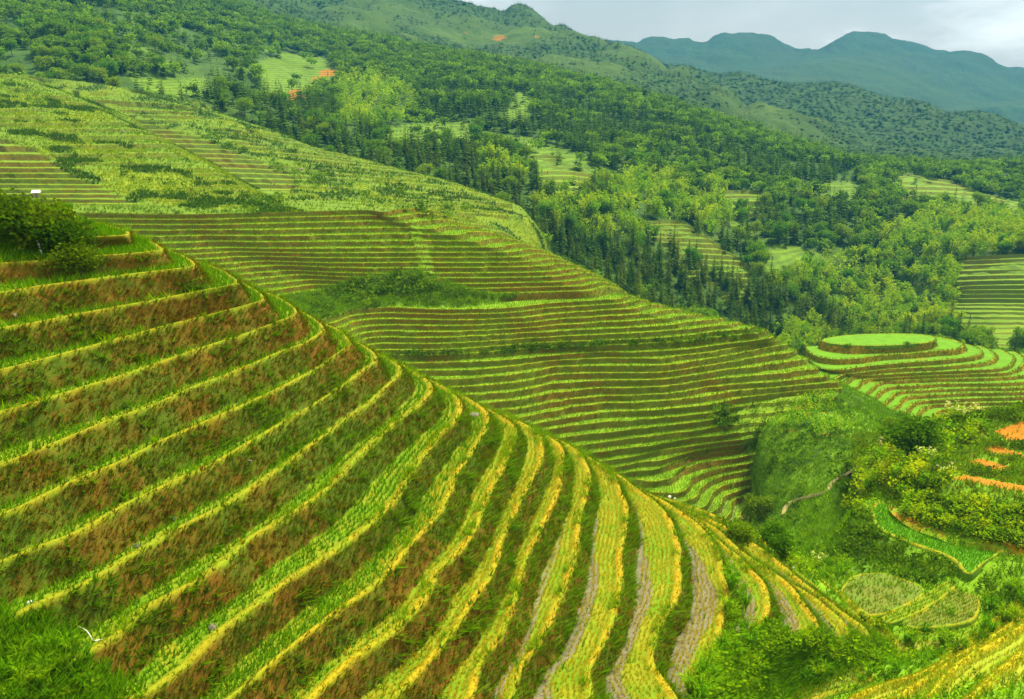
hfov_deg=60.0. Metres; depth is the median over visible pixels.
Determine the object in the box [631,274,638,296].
conifer tree
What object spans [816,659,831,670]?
tall grass tuft
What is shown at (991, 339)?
broadleaf tree
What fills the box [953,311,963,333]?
conifer tree
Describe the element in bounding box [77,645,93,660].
tall grass tuft
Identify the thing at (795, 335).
bamboo clump
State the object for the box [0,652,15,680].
tall grass tuft
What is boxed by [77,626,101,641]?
water spout
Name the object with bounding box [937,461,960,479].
flowering shrub
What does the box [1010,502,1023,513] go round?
shrub
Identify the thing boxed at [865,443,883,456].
shrub
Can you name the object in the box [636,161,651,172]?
bamboo clump
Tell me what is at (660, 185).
bamboo clump
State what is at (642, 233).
bamboo clump
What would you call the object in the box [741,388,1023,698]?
gully ground
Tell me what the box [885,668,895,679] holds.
tall grass tuft
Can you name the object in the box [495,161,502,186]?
conifer tree
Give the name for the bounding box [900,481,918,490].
shrub
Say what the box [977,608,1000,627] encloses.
tall grass tuft
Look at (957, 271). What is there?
bamboo clump
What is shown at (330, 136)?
conifer tree
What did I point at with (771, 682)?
tall grass tuft
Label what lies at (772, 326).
conifer tree
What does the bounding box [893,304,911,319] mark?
bamboo clump
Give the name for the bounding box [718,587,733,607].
tall grass tuft
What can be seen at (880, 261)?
broadleaf tree
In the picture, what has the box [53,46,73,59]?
broadleaf tree
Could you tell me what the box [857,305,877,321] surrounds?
bamboo clump
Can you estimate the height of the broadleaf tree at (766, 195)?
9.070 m
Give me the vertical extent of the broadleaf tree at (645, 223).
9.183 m
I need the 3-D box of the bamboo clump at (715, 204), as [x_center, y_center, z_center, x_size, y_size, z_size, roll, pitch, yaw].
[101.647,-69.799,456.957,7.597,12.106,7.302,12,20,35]
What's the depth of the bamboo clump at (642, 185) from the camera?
461.34 m
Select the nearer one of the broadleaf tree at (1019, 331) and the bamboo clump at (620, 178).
the broadleaf tree at (1019, 331)
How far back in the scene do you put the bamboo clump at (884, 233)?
469.63 m
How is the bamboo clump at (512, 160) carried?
on the forest valley ground at (286, 64)
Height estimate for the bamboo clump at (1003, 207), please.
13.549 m
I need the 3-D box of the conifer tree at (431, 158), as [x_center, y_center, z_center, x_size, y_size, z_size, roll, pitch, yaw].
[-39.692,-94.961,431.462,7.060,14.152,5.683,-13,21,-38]
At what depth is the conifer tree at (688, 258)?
394.59 m
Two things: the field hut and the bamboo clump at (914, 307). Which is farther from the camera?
the bamboo clump at (914, 307)
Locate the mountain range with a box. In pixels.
[604,31,1023,125]
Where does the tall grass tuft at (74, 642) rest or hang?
on the terraced hillside at (132, 283)
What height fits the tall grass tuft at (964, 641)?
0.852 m
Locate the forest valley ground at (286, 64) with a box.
[0,0,1023,363]
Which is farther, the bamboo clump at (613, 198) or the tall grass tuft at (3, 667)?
the bamboo clump at (613, 198)
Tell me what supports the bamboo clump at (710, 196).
on the forest valley ground at (286, 64)
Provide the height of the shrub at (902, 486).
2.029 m
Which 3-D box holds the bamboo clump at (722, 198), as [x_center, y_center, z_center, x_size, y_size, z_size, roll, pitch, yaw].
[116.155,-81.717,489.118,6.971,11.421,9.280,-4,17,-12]
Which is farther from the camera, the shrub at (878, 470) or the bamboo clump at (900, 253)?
the bamboo clump at (900, 253)
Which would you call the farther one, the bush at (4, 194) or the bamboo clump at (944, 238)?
the bamboo clump at (944, 238)
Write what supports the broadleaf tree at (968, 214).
on the forest valley ground at (286, 64)
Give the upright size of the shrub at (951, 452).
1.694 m
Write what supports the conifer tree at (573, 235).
on the forest valley ground at (286, 64)
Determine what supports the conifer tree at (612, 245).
on the forest valley ground at (286, 64)
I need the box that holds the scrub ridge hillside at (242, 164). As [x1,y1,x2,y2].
[24,75,549,250]
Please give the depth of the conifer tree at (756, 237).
441.83 m
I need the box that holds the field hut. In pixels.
[31,190,41,197]
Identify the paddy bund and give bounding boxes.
[780,560,821,591]
[812,666,876,698]
[823,334,933,348]
[840,573,924,617]
[870,502,997,581]
[882,581,955,626]
[899,616,981,652]
[901,588,980,631]
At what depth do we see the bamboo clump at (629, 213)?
405.02 m
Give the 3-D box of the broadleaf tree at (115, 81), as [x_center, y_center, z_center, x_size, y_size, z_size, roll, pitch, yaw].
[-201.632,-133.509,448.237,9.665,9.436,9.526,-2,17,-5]
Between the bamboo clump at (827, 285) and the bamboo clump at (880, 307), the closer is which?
the bamboo clump at (880, 307)
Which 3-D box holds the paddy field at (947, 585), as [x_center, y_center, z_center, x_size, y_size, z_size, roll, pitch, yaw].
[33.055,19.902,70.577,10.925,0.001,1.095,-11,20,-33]
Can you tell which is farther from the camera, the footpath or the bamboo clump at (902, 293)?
the bamboo clump at (902, 293)
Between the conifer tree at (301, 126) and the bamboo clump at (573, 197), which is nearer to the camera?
the bamboo clump at (573, 197)
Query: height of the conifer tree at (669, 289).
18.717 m
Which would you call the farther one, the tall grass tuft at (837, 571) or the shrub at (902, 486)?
the shrub at (902, 486)
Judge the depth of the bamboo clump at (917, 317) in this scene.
374.83 m
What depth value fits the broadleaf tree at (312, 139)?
424.00 m
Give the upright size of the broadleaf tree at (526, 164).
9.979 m
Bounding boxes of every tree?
[0,25,14,36]
[0,64,8,73]
[1,38,18,53]
[8,63,25,73]
[13,16,29,26]
[33,55,54,72]
[34,24,47,37]
[36,44,54,56]
[42,18,57,34]
[46,72,64,78]
[50,45,64,53]
[52,67,69,79]
[53,18,68,33]
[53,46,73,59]
[55,21,71,35]
[62,60,79,73]
[71,63,91,76]
[73,32,89,39]
[77,52,93,63]
[78,26,94,31]
[79,53,100,63]
[80,36,92,46]
[87,37,103,45]
[89,65,108,80]
[91,30,108,40]
[92,60,102,67]
[93,17,108,27]
[93,23,108,30]
[97,27,113,39]
[102,60,117,73]
[102,61,117,74]
[103,76,121,86]
[106,39,119,48]
[112,55,130,69]
[113,49,131,63]
[146,35,161,46]
[146,56,160,68]
[152,54,165,72]
[179,82,186,100]
[212,74,228,88]
[213,80,219,105]
[216,82,224,107]
[234,97,254,115]
[266,90,281,101]
[268,106,274,130]
[271,91,288,102]
[278,101,285,128]
[289,113,298,137]
[296,100,303,128]
[298,114,305,140]
[300,133,316,145]
[303,109,320,126]
[305,114,318,126]
[311,116,317,143]
[316,122,328,135]
[320,115,335,127]
[322,145,336,152]
[324,115,333,144]
[325,117,339,128]
[332,120,339,146]
[341,129,351,153]
[343,113,350,143]
[357,107,364,136]
[359,131,368,159]
[363,139,377,152]
[366,114,372,136]
[368,118,386,130]
[368,136,376,161]
[369,127,387,140]
[375,139,387,148]
[375,144,391,156]
[375,146,392,161]
[382,146,387,164]
[385,124,395,152]
[390,142,398,166]
[391,138,403,153]
[395,142,401,165]
[401,128,408,155]
[403,139,410,167]
[404,130,410,153]
[407,143,415,166]
[414,138,423,164]
[416,133,424,159]
[416,163,434,174]
[422,131,440,140]
[426,140,435,163]
[431,126,437,151]
[432,149,438,175]
[432,166,447,179]
[437,162,443,178]
[440,128,452,138]
[444,163,448,180]
[447,160,453,181]
[450,135,458,160]
[452,152,460,183]
[459,139,468,167]
[459,162,470,186]
[462,127,469,159]
[462,138,470,168]
[464,162,469,187]
[465,164,472,186]
[467,123,481,137]
[468,138,477,169]
[468,155,474,176]
[473,140,479,164]
[473,168,480,189]
[480,168,485,189]
[482,168,492,192]
[486,138,500,145]
[488,153,496,178]
[489,133,504,139]
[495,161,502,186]
[496,190,513,203]
[498,175,517,193]
[499,138,516,149]
[505,157,513,189]
[508,166,526,180]
[511,179,520,204]
[514,141,525,150]
[514,158,523,190]
[514,158,530,171]
[514,178,521,204]
[517,146,534,157]
[527,157,538,169]
[528,194,545,208]
[530,196,536,221]
[532,161,539,186]
[538,178,556,198]
[538,203,557,218]
[541,211,549,236]
[543,217,548,243]
[548,201,558,231]
[552,213,558,242]
[555,213,565,249]
[559,216,567,245]
[560,214,577,228]
[564,209,582,224]
[564,210,572,237]
[564,225,575,255]
[568,211,576,241]
[572,236,580,266]
[573,221,587,240]
[575,192,587,206]
[578,179,597,190]
[578,187,591,195]
[578,240,584,266]
[579,221,588,253]
[580,241,587,267]
[583,130,597,141]
[586,217,596,253]
[588,244,599,271]
[589,255,594,272]
[594,178,607,188]
[596,230,611,241]
[597,170,612,181]
[597,220,609,253]
[598,199,614,213]
[601,248,613,282]
[604,250,612,280]
[605,143,625,154]
[606,230,614,260]
[608,182,622,191]
[609,191,628,208]
[609,235,618,269]
[614,136,628,148]
[614,266,620,285]
[615,229,623,258]
[615,256,626,288]
[617,242,626,267]
[621,254,627,290]
[624,270,633,293]
[625,147,636,160]
[626,250,635,284]
[627,221,637,255]
[630,172,641,179]
[630,216,648,227]
[631,235,641,264]
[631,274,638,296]
[632,264,642,298]
[633,283,652,292]
[635,152,646,161]
[638,288,647,298]
[640,243,649,277]
[640,257,646,285]
[643,263,650,286]
[644,225,660,236]
[644,227,651,251]
[644,241,650,269]
[646,249,653,278]
[646,259,657,294]
[647,151,657,159]
[650,245,658,274]
[650,272,657,296]
[650,284,657,302]
[654,232,665,255]
[655,256,667,285]
[656,240,662,273]
[656,279,665,304]
[658,188,677,202]
[662,197,675,210]
[663,262,675,299]
[664,255,674,283]
[666,182,680,192]
[667,228,679,257]
[671,170,685,183]
[672,240,682,272]
[675,256,685,287]
[679,261,689,292]
[682,239,692,265]
[683,170,696,178]
[683,246,703,261]
[684,161,698,173]
[685,307,704,311]
[686,185,700,197]
[686,276,693,297]
[686,277,694,309]
[687,286,692,306]
[692,207,702,233]
[692,259,702,288]
[693,267,702,297]
[696,283,704,306]
[699,201,710,214]
[699,253,706,282]
[699,259,707,286]
[702,254,709,280]
[704,276,713,306]
[705,305,717,316]
[710,258,717,281]
[712,273,719,305]
[716,251,727,282]
[718,217,726,242]
[720,265,730,292]
[722,166,734,179]
[722,229,731,251]
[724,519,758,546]
[726,165,739,173]
[726,284,737,311]
[727,302,733,320]
[728,259,734,286]
[729,266,742,300]
[732,208,747,221]
[732,225,748,243]
[735,177,750,189]
[735,198,748,207]
[735,294,745,321]
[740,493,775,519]
[741,254,757,267]
[741,274,753,306]
[742,305,750,324]
[742,307,749,324]
[743,210,752,235]
[743,271,753,303]
[744,220,762,234]
[746,243,769,254]
[747,239,763,252]
[747,295,758,320]
[748,249,771,262]
[749,261,765,273]
[749,300,760,327]
[752,225,758,242]
[752,282,763,317]
[753,272,761,296]
[756,191,772,205]
[756,270,767,300]
[756,519,796,554]
[757,272,768,304]
[758,288,769,320]
[758,311,764,327]
[760,268,777,285]
[763,270,784,291]
[765,302,775,337]
[766,279,774,306]
[767,315,776,336]
[768,255,774,288]
[769,221,788,237]
[773,213,782,241]
[773,284,784,310]
[774,298,785,321]
[775,307,784,332]
[776,316,783,335]
[777,268,791,289]
[778,211,794,220]
[781,264,796,276]
[781,327,803,342]
[782,280,792,308]
[782,281,800,299]
[783,278,795,286]
[785,219,798,237]
[788,217,800,244]
[791,301,798,323]
[792,274,811,289]
[793,298,802,322]
[794,197,810,210]
[796,291,811,307]
[798,188,813,198]
[798,276,816,292]
[799,301,804,320]
[801,198,818,210]
[801,294,808,322]
[802,262,820,279]
[802,274,820,294]
[805,279,816,306]
[806,313,823,326]
[812,326,832,332]
[812,331,833,338]
[813,222,827,231]
[813,299,830,311]
[815,196,829,207]
[815,229,834,239]
[818,288,827,314]
[819,267,831,279]
[821,277,839,292]
[822,295,829,320]
[822,321,829,338]
[826,299,836,323]
[830,307,837,329]
[831,285,840,295]
[835,223,853,242]
[837,266,855,279]
[837,303,843,329]
[839,318,845,335]
[840,308,857,324]
[841,276,863,287]
[842,305,848,330]
[843,307,859,317]
[846,287,863,300]
[846,311,854,334]
[848,233,864,245]
[849,320,874,334]
[849,322,864,329]
[851,203,867,220]
[852,278,864,287]
[857,175,871,183]
[857,315,865,333]
[858,208,875,223]
[860,229,871,242]
[861,246,872,257]
[862,325,884,333]
[864,313,877,322]
[865,189,879,200]
[866,229,877,240]
[867,249,883,261]
[874,310,880,325]
[875,315,892,330]
[875,410,948,455]
[876,251,891,268]
[878,258,892,271]
[879,325,895,332]
[879,416,910,440]
[880,223,893,233]
[882,259,899,271]
[885,231,901,242]
[896,321,913,330]
[897,198,915,212]
[900,268,917,281]
[900,316,908,333]
[901,254,919,265]
[901,295,924,311]
[904,318,912,333]
[909,202,925,214]
[912,320,936,335]
[917,234,933,247]
[918,313,926,333]
[929,322,940,334]
[933,256,942,266]
[936,264,958,278]
[938,315,963,330]
[939,324,959,338]
[945,321,951,337]
[948,298,955,318]
[951,323,957,340]
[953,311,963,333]
[953,331,975,343]
[960,213,972,226]
[960,326,985,337]
[966,331,991,344]
[968,339,986,345]
[969,325,987,334]
[971,191,989,203]
[978,325,995,336]
[984,334,998,346]
[995,234,1010,241]
[995,240,1013,254]
[997,347,1023,353]
[1004,326,1023,347]
[1008,333,1017,350]
[1012,336,1023,349]
[1014,236,1023,250]
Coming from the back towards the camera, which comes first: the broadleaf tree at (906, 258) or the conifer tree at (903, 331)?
the broadleaf tree at (906, 258)
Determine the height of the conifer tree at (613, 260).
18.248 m
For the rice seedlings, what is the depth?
47.28 m
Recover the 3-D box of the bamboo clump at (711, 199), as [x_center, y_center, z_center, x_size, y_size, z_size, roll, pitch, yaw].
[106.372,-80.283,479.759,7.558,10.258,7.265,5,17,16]
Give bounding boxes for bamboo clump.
[340,101,352,110]
[340,109,351,123]
[352,103,366,122]
[359,108,373,130]
[373,107,384,120]
[477,145,490,166]
[486,141,502,161]
[488,157,497,169]
[496,144,508,164]
[500,161,514,177]
[501,152,515,160]
[504,155,515,164]
[507,151,519,158]
[512,160,529,183]
[529,189,544,207]
[535,193,549,206]
[535,196,547,217]
[541,196,557,220]
[549,193,564,209]
[550,188,565,205]
[550,198,564,218]
[550,207,565,227]
[557,176,571,204]
[563,190,577,204]
[564,188,575,205]
[572,205,582,217]
[576,191,596,217]
[578,201,590,221]
[585,191,600,200]
[586,202,600,217]
[588,196,600,224]
[595,211,611,231]
[597,188,611,211]
[597,195,617,216]
[604,181,618,194]
[605,217,615,241]
[607,169,618,181]
[611,193,626,219]
[616,208,628,228]
[618,172,631,185]
[619,190,635,209]
[623,205,637,228]
[624,165,633,178]
[624,178,635,190]
[624,183,636,194]
[624,216,640,235]
[625,164,642,172]
[626,190,637,203]
[628,217,641,241]
[634,180,646,192]
[635,227,647,250]
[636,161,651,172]
[642,170,649,182]
[642,194,654,216]
[642,224,654,241]
[643,164,656,172]
[647,176,659,184]
[650,181,664,195]
[651,194,662,219]
[657,168,672,181]
[662,165,674,174]
[674,196,687,213]
[676,178,688,194]
[677,196,691,219]
[679,187,690,200]
[684,199,699,221]
[692,199,699,221]
[692,205,710,228]
[697,193,710,203]
[702,191,715,203]
[702,203,717,220]
[704,191,715,203]
[705,170,716,189]
[705,205,721,225]
[708,212,721,232]
[708,215,718,235]
[718,191,727,209]
[721,198,733,211]
[723,198,733,221]
[724,206,738,226]
[776,314,796,332]
[779,324,800,346]
[785,315,800,333]
[792,259,803,274]
[796,256,807,273]
[797,264,813,276]
[797,317,821,341]
[797,335,814,355]
[800,251,817,264]
[803,331,818,345]
[806,308,822,327]
[809,311,825,325]
[811,335,829,345]
[814,257,828,268]
[815,321,828,328]
[817,283,826,299]
[818,283,831,298]
[823,269,839,282]
[824,261,837,269]
[827,295,839,311]
[834,295,844,312]
[838,284,852,300]
[840,275,855,296]
[840,296,854,312]
[842,275,857,301]
[847,246,862,261]
[851,244,865,263]
[855,292,867,304]
[856,293,873,313]
[856,296,875,314]
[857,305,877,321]
[859,267,876,289]
[862,249,878,264]
[863,263,877,275]
[865,276,880,295]
[866,258,874,272]
[867,246,882,266]
[871,291,885,312]
[872,263,888,285]
[873,297,890,310]
[873,310,892,323]
[875,224,890,242]
[875,302,889,314]
[877,239,890,249]
[877,266,891,288]
[879,243,891,250]
[881,220,895,240]
[883,276,896,293]
[883,285,897,299]
[883,306,895,321]
[884,233,902,251]
[884,243,895,260]
[885,288,901,309]
[887,237,903,257]
[887,305,902,317]
[887,310,904,323]
[893,293,908,307]
[893,303,911,309]
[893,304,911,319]
[894,213,906,230]
[894,242,908,264]
[896,289,907,297]
[897,307,908,314]
[899,221,914,240]
[899,223,913,246]
[900,261,920,282]
[903,308,922,323]
[904,221,917,234]
[906,231,917,253]
[907,265,924,284]
[907,299,923,313]
[909,235,922,253]
[914,213,926,222]
[916,216,928,226]
[916,223,933,235]
[918,222,930,235]
[919,208,935,221]
[919,310,937,324]
[920,240,936,263]
[920,264,937,284]
[921,300,934,309]
[926,220,940,235]
[926,224,939,239]
[927,261,940,275]
[927,303,947,323]
[928,237,941,258]
[928,273,946,291]
[929,271,944,289]
[932,293,946,311]
[933,299,949,317]
[935,198,949,207]
[935,281,949,294]
[937,214,954,232]
[938,230,954,252]
[939,308,955,318]
[941,262,963,279]
[942,237,953,251]
[942,272,959,288]
[943,252,958,268]
[944,283,960,301]
[945,231,955,253]
[945,285,960,303]
[946,206,960,225]
[946,307,966,320]
[947,215,964,226]
[948,225,963,235]
[950,235,965,255]
[950,237,966,256]
[952,219,967,231]
[953,214,968,225]
[956,221,968,233]
[956,243,970,259]
[959,229,968,240]
[961,237,975,255]
[966,207,978,217]
[967,227,985,244]
[968,217,983,228]
[968,229,980,255]
[969,200,980,210]
[974,223,984,233]
[974,238,988,255]
[977,208,991,216]
[980,202,993,212]
[980,216,996,232]
[980,228,997,251]
[985,215,998,233]
[986,206,1002,216]
[987,235,997,253]
[990,202,1005,211]
[994,219,1012,235]
[997,231,1017,252]
[1000,220,1014,234]
[1004,234,1016,253]
[1010,218,1023,231]
[1011,226,1023,242]
[1013,216,1023,237]
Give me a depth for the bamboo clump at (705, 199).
465.50 m
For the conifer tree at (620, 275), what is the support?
on the forest valley ground at (286, 64)
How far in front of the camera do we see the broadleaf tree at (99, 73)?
458.88 m
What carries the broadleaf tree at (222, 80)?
on the forest valley ground at (286, 64)
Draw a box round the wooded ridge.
[663,63,1023,159]
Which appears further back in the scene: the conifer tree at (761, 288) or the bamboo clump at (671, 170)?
the bamboo clump at (671, 170)
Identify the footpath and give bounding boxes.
[782,438,883,513]
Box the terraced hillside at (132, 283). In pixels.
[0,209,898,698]
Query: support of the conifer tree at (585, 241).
on the forest valley ground at (286, 64)
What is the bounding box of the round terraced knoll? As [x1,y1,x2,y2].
[805,333,1023,418]
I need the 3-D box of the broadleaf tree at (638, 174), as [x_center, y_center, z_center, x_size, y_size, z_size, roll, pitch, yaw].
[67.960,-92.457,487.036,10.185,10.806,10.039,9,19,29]
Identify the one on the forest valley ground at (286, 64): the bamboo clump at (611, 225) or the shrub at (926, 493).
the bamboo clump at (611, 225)
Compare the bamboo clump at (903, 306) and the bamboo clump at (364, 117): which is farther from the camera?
the bamboo clump at (364, 117)
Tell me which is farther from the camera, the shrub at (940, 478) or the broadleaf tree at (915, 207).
the broadleaf tree at (915, 207)
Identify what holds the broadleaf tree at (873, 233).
on the forest valley ground at (286, 64)
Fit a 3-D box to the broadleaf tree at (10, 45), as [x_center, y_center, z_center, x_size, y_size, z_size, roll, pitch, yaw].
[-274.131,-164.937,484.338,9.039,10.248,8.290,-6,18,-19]
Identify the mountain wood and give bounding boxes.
[252,0,1023,159]
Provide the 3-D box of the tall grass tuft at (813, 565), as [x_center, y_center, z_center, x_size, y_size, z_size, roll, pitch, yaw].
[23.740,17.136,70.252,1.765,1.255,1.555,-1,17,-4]
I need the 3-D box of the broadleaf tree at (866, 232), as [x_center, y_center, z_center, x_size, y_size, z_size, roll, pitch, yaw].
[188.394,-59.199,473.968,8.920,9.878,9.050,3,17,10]
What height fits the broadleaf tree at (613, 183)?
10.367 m
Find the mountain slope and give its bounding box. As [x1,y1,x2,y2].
[243,0,994,160]
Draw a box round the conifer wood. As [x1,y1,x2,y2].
[0,0,1023,351]
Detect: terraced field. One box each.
[530,155,590,196]
[644,220,780,308]
[706,190,779,217]
[898,173,1019,211]
[931,254,1023,349]
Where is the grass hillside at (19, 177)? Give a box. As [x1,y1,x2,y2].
[0,74,284,213]
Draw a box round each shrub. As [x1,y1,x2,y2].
[756,654,766,669]
[782,546,794,560]
[784,556,804,571]
[794,555,803,567]
[797,630,814,645]
[800,565,817,577]
[807,551,828,565]
[824,646,843,657]
[840,493,855,507]
[845,481,859,495]
[846,495,875,512]
[849,464,868,481]
[853,473,870,488]
[855,454,865,467]
[855,465,868,479]
[860,452,880,468]
[863,479,875,495]
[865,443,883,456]
[867,613,885,626]
[870,447,891,458]
[871,467,884,487]
[872,464,891,480]
[875,451,889,461]
[876,455,890,473]
[882,469,895,480]
[883,450,896,461]
[884,452,896,459]
[887,476,901,488]
[888,461,905,473]
[888,462,905,475]
[889,454,909,464]
[892,481,910,494]
[896,500,911,514]
[897,461,916,480]
[898,456,913,465]
[898,504,915,515]
[899,487,917,501]
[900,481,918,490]
[901,466,918,479]
[901,647,916,659]
[903,473,915,486]
[903,489,917,500]
[905,502,932,516]
[906,457,927,476]
[908,489,930,505]
[909,445,938,464]
[910,457,929,474]
[914,488,936,501]
[914,504,933,517]
[915,498,928,506]
[917,478,935,488]
[918,470,938,485]
[919,512,932,523]
[920,462,937,475]
[922,455,941,468]
[923,484,939,500]
[923,511,938,522]
[928,458,947,471]
[928,501,944,514]
[930,471,945,484]
[931,473,949,487]
[931,505,953,514]
[932,452,956,468]
[934,414,952,425]
[935,494,950,505]
[936,514,953,530]
[936,515,960,527]
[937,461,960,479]
[938,427,958,436]
[938,438,955,454]
[938,451,955,459]
[939,434,957,446]
[939,449,961,461]
[940,420,955,429]
[940,512,964,527]
[942,400,973,420]
[944,419,958,432]
[945,494,959,504]
[945,518,968,537]
[946,501,971,518]
[947,430,974,441]
[950,419,966,431]
[950,638,969,652]
[953,498,972,510]
[958,491,971,503]
[958,494,973,507]
[958,514,972,529]
[959,422,983,442]
[960,514,982,523]
[961,501,985,515]
[964,419,984,429]
[964,521,986,537]
[965,506,985,519]
[965,512,985,525]
[966,411,987,421]
[966,418,991,430]
[968,416,985,430]
[970,402,985,410]
[971,492,995,505]
[973,497,994,507]
[974,517,995,530]
[976,525,1001,539]
[978,516,997,524]
[979,528,994,541]
[982,522,1003,541]
[989,498,1004,513]
[989,502,1012,514]
[989,507,1011,525]
[989,510,1011,524]
[989,526,1007,541]
[990,503,1016,516]
[993,525,1012,540]
[995,535,1011,544]
[1001,527,1023,542]
[1007,499,1023,514]
[1008,522,1023,538]
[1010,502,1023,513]
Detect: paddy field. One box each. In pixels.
[791,669,865,698]
[824,334,932,344]
[844,574,921,613]
[874,503,995,571]
[884,582,952,621]
[897,638,966,648]
[906,590,977,626]
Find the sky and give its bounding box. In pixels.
[463,0,1023,67]
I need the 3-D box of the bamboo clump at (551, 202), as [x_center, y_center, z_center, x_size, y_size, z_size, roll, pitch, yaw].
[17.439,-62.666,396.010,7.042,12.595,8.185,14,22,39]
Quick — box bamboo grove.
[334,65,1023,339]
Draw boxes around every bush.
[0,188,42,240]
[0,189,20,220]
[0,191,70,237]
[2,203,89,251]
[13,214,100,253]
[43,241,104,274]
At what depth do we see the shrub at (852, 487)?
100.80 m
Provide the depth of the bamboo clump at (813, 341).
308.58 m
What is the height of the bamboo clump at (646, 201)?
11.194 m
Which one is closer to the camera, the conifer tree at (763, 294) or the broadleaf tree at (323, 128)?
the conifer tree at (763, 294)
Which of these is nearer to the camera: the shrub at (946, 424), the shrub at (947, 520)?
the shrub at (947, 520)
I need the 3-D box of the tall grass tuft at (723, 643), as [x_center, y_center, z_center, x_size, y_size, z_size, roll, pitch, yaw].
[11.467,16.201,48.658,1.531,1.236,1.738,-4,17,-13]
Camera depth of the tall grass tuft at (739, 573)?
56.94 m
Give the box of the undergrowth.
[0,77,1023,698]
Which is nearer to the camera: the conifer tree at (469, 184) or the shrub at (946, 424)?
the shrub at (946, 424)
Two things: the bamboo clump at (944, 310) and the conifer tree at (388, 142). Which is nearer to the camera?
the bamboo clump at (944, 310)
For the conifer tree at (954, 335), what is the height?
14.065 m
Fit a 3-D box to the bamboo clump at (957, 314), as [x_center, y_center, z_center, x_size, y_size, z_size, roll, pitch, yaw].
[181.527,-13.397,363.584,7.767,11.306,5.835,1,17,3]
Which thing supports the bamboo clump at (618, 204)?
on the forest valley ground at (286, 64)
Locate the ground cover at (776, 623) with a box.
[280,217,1023,698]
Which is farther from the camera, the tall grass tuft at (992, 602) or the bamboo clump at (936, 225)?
the bamboo clump at (936, 225)
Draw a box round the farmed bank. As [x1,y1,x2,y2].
[853,413,1023,556]
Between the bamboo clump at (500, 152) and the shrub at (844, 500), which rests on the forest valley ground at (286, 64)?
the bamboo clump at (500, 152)
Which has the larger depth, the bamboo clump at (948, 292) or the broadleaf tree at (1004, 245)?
the broadleaf tree at (1004, 245)
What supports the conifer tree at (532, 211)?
on the forest valley ground at (286, 64)
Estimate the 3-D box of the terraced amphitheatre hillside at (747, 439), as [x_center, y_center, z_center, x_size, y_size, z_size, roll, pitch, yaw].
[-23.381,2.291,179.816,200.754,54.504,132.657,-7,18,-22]
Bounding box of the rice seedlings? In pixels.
[0,200,1023,698]
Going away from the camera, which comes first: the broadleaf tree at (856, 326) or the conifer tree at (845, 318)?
the broadleaf tree at (856, 326)
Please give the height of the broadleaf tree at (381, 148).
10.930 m
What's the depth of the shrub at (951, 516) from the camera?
79.06 m
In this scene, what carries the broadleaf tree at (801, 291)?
on the forest valley ground at (286, 64)
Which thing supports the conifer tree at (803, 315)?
on the forest valley ground at (286, 64)
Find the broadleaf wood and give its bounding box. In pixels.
[0,0,1023,355]
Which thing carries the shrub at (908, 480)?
on the farmed bank
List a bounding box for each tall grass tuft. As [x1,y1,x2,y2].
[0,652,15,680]
[1,651,29,678]
[7,641,32,658]
[7,662,37,688]
[12,629,29,644]
[14,637,35,651]
[22,665,53,682]
[25,666,43,684]
[27,629,55,650]
[32,650,55,672]
[40,683,55,698]
[45,685,68,698]
[53,627,80,652]
[53,649,72,662]
[57,631,83,652]
[64,676,80,696]
[65,672,82,682]
[66,667,92,689]
[76,665,93,679]
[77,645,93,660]
[78,677,97,693]
[85,672,102,689]
[92,656,109,672]
[675,661,709,695]
[683,667,715,697]
[685,688,707,698]
[688,649,718,674]
[695,651,720,674]
[697,670,729,689]
[698,643,725,663]
[710,630,735,649]
[718,558,741,590]
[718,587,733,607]
[718,597,742,618]
[718,627,734,643]
[718,638,746,654]
[721,568,743,590]
[724,621,741,636]
[727,559,745,582]
[730,603,742,620]
[731,606,755,632]
[736,631,745,643]
[737,580,757,607]
[738,620,761,643]
[739,577,751,591]
[740,632,754,644]
[765,677,779,691]
[800,667,815,680]
[803,555,822,569]
[808,660,824,675]
[813,653,824,663]
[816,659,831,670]
[822,564,836,579]
[824,554,833,565]
[827,572,840,588]
[830,558,845,578]
[839,557,851,571]
[855,669,870,680]
[860,660,882,675]
[868,649,885,659]
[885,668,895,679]
[886,655,908,675]
[887,660,903,675]
[894,627,914,640]
[903,625,924,636]
[906,628,921,644]
[917,618,932,632]
[917,650,932,663]
[918,636,934,651]
[932,623,950,640]
[937,625,957,646]
[944,603,962,614]
[946,628,959,639]
[960,636,972,647]
[973,619,987,630]
[976,627,989,639]
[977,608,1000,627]
[978,612,1003,633]
[979,587,992,600]
[981,592,1000,610]
[995,601,1019,620]
[1003,576,1017,590]
[1007,602,1018,620]
[1008,576,1023,587]
[1010,578,1023,591]
[1014,583,1022,595]
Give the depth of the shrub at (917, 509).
81.35 m
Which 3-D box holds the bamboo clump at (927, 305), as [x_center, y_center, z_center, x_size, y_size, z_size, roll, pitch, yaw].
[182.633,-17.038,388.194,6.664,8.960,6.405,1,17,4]
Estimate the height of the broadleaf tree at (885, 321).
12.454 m
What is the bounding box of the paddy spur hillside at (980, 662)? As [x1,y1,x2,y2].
[849,602,1023,698]
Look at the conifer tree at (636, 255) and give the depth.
380.00 m
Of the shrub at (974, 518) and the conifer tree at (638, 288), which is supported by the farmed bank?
the shrub at (974, 518)
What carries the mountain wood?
on the mountain slope
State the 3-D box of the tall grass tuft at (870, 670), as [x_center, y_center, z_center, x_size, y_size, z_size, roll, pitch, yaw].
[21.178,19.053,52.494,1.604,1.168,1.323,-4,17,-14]
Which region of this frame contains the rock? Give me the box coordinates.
[208,623,215,630]
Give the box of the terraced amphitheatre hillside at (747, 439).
[75,208,841,525]
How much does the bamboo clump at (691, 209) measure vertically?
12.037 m
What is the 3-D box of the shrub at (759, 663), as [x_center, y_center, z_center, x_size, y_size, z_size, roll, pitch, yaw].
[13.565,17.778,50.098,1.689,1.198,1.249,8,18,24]

